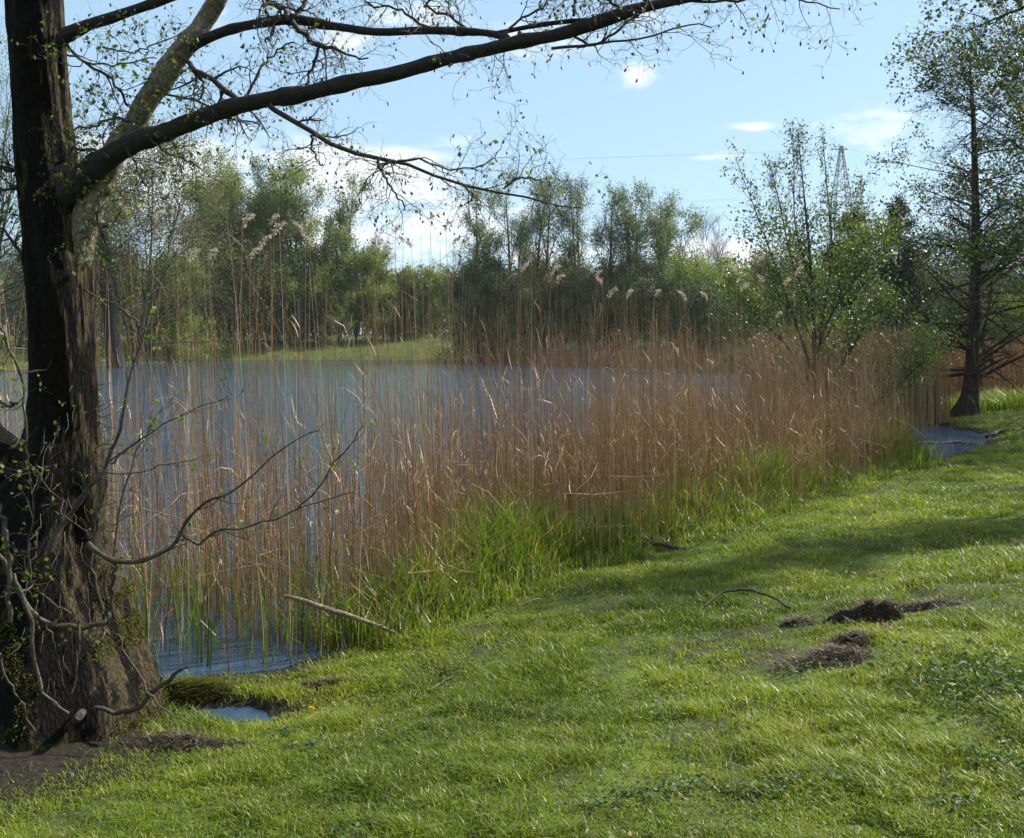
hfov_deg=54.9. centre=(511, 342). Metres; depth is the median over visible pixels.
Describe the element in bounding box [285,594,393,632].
fallen branch
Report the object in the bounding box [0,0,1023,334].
sky
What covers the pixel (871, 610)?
turf clod
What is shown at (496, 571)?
tall grass
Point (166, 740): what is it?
mud bank
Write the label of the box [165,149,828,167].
power line
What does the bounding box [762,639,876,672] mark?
turf clod
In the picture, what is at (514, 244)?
poplar
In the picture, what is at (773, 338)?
reed stalk
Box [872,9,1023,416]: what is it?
bare conifer
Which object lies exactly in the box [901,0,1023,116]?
broadleaf tree
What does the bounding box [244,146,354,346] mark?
willow tree
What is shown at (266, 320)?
shrub
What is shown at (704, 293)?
reed stalk
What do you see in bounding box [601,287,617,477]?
reed stalk
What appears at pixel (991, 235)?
broadleaf tree
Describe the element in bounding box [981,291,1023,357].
shrub
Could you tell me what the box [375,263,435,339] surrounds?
shrub
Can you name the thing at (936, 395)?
reeds
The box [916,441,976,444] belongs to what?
stick
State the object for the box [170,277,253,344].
shrub
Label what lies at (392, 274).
wood
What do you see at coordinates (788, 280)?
reed stalk
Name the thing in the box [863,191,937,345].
pine tree
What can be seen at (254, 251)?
reed stalk
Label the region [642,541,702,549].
fallen branch
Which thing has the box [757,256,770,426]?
reed stalk
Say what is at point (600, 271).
reed stalk
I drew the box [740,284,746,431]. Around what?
reed stalk
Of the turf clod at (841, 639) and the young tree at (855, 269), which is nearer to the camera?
the turf clod at (841, 639)
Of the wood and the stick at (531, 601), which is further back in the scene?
the wood
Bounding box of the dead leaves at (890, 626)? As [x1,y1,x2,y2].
[850,618,904,631]
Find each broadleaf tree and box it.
[784,0,1023,373]
[882,199,1023,362]
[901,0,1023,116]
[920,184,1023,342]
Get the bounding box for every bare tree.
[167,199,195,282]
[357,227,399,337]
[441,246,465,321]
[690,210,739,271]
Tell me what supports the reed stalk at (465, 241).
in the water
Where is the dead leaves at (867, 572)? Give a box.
[836,566,896,578]
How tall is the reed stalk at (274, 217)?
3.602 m
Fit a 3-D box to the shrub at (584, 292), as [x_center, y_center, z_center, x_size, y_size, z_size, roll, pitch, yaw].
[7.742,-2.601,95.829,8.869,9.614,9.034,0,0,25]
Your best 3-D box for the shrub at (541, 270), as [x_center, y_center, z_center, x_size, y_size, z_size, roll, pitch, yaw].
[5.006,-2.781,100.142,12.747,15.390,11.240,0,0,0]
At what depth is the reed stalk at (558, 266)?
11.01 m
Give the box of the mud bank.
[112,722,257,751]
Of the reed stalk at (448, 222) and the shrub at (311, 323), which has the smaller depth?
the reed stalk at (448, 222)
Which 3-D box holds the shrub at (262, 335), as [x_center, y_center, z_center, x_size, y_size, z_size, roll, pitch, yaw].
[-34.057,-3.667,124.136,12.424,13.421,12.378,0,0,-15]
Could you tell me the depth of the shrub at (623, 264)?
96.39 m
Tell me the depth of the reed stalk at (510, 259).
11.23 m
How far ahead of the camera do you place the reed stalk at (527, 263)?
10.64 m
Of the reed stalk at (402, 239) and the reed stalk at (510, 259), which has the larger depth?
the reed stalk at (510, 259)
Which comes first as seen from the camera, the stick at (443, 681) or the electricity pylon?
the stick at (443, 681)
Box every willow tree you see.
[16,103,309,366]
[171,141,272,342]
[207,153,293,342]
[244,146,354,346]
[307,167,374,343]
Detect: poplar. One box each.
[0,6,136,325]
[6,133,157,344]
[448,179,510,361]
[472,164,543,349]
[505,166,584,344]
[546,172,594,347]
[586,178,637,345]
[608,182,660,341]
[621,176,713,340]
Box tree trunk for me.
[77,126,134,367]
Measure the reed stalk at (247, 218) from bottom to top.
3.417 m
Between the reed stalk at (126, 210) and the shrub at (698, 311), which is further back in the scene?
the shrub at (698, 311)
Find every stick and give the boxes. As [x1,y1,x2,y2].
[431,676,452,688]
[518,598,540,606]
[704,588,790,608]
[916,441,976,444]
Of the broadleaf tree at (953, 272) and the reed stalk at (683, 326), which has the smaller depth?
the reed stalk at (683, 326)
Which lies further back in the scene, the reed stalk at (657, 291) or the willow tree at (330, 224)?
the willow tree at (330, 224)
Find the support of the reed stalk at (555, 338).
in the water
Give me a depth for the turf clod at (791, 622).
6.35 m
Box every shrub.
[0,231,125,357]
[0,232,163,364]
[119,242,227,363]
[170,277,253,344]
[201,273,281,343]
[224,261,321,342]
[268,266,369,347]
[311,227,400,342]
[359,268,418,339]
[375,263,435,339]
[396,256,465,337]
[429,236,513,362]
[451,251,534,357]
[483,279,563,363]
[502,244,608,362]
[546,267,632,349]
[575,252,662,348]
[611,268,687,348]
[643,248,736,347]
[661,275,756,352]
[675,252,768,348]
[694,228,826,370]
[747,249,871,350]
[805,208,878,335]
[815,250,933,349]
[824,235,1023,363]
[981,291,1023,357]
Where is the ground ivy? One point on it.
(978, 679)
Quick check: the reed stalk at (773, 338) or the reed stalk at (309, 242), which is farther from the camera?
the reed stalk at (773, 338)
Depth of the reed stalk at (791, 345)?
13.43 m
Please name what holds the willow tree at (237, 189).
on the ground at (18, 762)
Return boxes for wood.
[0,250,1023,334]
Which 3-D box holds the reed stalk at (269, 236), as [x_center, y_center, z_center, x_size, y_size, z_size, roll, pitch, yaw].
[-2.164,0.704,8.507,0.193,3.292,0.095,0,0,0]
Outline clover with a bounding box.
[220,458,1023,837]
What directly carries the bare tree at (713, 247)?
on the ground at (18, 762)
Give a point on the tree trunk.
(111, 321)
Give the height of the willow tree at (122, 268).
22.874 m
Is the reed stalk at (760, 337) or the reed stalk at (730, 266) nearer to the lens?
the reed stalk at (760, 337)
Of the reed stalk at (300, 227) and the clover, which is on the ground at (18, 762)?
the clover
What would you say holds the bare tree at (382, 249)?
on the ground at (18, 762)
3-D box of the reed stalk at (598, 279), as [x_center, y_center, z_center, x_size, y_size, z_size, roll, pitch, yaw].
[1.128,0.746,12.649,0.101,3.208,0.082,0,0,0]
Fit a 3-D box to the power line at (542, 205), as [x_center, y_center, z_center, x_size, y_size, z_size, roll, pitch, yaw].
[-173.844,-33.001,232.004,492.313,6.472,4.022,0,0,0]
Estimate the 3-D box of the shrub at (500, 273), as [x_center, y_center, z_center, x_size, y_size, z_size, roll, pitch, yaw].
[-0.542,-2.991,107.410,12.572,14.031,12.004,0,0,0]
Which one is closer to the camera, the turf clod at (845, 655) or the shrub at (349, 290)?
the turf clod at (845, 655)
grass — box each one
[108,385,1023,669]
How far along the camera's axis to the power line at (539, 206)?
230.70 m
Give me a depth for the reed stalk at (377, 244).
9.13 m
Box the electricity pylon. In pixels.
[820,144,859,265]
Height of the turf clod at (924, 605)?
0.155 m
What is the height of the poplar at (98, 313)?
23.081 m
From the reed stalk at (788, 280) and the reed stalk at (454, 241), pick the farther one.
the reed stalk at (788, 280)
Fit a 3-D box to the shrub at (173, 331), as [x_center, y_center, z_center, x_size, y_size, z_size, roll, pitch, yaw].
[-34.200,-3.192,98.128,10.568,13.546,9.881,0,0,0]
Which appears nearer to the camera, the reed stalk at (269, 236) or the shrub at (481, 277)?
the reed stalk at (269, 236)
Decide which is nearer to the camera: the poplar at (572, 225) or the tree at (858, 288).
the tree at (858, 288)
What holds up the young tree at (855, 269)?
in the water
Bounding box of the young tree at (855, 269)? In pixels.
[700,118,974,437]
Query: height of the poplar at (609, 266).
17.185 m
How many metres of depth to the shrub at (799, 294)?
69.04 m
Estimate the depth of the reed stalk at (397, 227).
9.34 m
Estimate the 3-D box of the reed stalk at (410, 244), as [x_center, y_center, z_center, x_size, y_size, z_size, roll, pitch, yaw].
[-0.980,0.636,10.378,0.303,3.429,0.095,0,0,0]
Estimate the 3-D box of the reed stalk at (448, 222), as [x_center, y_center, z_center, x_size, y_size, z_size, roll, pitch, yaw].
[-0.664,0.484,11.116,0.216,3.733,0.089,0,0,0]
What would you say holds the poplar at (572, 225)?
on the ground at (18, 762)
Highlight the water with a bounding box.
[0,361,991,721]
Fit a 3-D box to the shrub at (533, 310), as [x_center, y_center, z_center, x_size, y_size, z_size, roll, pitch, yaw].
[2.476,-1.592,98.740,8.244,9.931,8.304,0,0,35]
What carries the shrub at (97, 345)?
on the ground at (18, 762)
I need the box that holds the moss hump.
[161,673,242,711]
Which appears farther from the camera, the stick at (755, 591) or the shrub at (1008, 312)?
the shrub at (1008, 312)
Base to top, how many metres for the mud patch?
0.115 m
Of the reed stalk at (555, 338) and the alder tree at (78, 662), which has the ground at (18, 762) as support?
the alder tree at (78, 662)
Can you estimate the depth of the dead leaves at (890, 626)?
5.93 m
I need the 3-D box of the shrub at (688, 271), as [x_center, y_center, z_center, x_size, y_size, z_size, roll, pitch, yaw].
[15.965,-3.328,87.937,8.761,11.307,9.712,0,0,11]
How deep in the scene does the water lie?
23.42 m
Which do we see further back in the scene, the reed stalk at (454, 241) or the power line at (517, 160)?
the power line at (517, 160)
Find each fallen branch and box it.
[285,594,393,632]
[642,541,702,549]
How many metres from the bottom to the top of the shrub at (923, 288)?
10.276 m
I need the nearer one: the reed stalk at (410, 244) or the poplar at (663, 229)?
the reed stalk at (410, 244)
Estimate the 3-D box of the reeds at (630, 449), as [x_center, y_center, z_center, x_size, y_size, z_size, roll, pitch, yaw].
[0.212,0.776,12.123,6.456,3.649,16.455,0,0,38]
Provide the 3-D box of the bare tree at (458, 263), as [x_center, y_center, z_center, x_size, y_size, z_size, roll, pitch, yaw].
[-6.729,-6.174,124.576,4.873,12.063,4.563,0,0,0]
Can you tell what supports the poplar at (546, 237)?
on the ground at (18, 762)
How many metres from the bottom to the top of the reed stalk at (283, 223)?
3.310 m
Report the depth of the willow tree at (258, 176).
120.69 m
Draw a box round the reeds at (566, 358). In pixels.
[464,325,854,369]
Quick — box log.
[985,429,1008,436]
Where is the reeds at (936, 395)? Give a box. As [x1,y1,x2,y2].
[727,309,1023,424]
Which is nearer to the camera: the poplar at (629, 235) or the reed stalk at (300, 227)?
the reed stalk at (300, 227)
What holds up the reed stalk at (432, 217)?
in the water
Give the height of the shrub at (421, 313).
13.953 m
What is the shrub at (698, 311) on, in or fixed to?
on the ground at (18, 762)
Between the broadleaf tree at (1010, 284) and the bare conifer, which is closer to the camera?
the bare conifer
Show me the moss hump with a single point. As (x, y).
(204, 690)
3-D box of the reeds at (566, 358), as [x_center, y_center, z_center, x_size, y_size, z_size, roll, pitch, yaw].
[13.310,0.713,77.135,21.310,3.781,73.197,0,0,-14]
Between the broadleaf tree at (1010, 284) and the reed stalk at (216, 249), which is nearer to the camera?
the reed stalk at (216, 249)
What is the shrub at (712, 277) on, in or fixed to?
on the ground at (18, 762)
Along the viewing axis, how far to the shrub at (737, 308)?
71.70 m
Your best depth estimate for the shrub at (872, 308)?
72.65 m
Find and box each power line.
[106,196,841,214]
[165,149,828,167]
[169,150,816,167]
[173,196,802,213]
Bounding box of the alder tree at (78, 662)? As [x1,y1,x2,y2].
[0,0,876,751]
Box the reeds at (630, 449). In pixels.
[0,207,936,673]
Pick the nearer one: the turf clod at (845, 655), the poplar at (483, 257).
the turf clod at (845, 655)
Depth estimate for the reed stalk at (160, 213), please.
9.45 m
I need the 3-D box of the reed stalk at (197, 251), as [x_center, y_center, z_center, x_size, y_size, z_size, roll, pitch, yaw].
[-2.703,0.765,8.464,0.199,3.170,0.085,0,0,-12]
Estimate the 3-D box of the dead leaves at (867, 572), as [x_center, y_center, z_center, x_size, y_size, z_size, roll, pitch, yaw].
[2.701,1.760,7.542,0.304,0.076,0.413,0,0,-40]
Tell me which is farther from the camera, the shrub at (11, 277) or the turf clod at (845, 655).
the shrub at (11, 277)
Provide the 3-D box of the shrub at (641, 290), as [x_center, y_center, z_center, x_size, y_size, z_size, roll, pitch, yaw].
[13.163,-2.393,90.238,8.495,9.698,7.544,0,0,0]
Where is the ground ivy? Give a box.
[804,636,1023,740]
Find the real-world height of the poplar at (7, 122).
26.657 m
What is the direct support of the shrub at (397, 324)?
on the ground at (18, 762)
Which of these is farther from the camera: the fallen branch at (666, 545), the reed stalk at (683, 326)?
the reed stalk at (683, 326)
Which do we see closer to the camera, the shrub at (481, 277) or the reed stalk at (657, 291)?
the reed stalk at (657, 291)
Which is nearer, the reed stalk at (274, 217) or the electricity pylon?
the reed stalk at (274, 217)
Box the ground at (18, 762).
[0,334,1023,837]
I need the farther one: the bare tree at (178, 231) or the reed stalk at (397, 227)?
the bare tree at (178, 231)
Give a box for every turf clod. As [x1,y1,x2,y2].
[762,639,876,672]
[777,612,817,627]
[819,595,914,624]
[820,627,886,646]
[893,595,961,612]
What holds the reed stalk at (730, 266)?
in the water
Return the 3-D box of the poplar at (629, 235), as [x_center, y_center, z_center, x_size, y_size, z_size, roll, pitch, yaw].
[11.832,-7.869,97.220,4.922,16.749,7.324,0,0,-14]
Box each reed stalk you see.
[119,204,136,555]
[148,210,164,542]
[186,247,205,576]
[207,247,217,568]
[238,212,254,526]
[241,247,259,526]
[251,234,271,583]
[266,221,287,568]
[268,213,279,516]
[292,221,306,532]
[301,234,311,551]
[373,238,383,517]
[394,224,400,518]
[399,236,405,523]
[405,241,428,513]
[427,214,434,510]
[445,221,455,442]
[449,237,460,466]
[454,236,469,512]
[490,252,518,471]
[515,262,529,449]
[541,264,561,486]
[551,273,564,496]
[589,270,601,449]
[596,278,602,462]
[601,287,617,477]
[646,289,660,419]
[673,290,686,428]
[699,291,717,447]
[729,265,736,391]
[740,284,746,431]
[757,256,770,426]
[757,274,764,418]
[766,311,781,404]
[778,278,790,439]
[786,266,802,465]
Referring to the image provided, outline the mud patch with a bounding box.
[293,670,364,687]

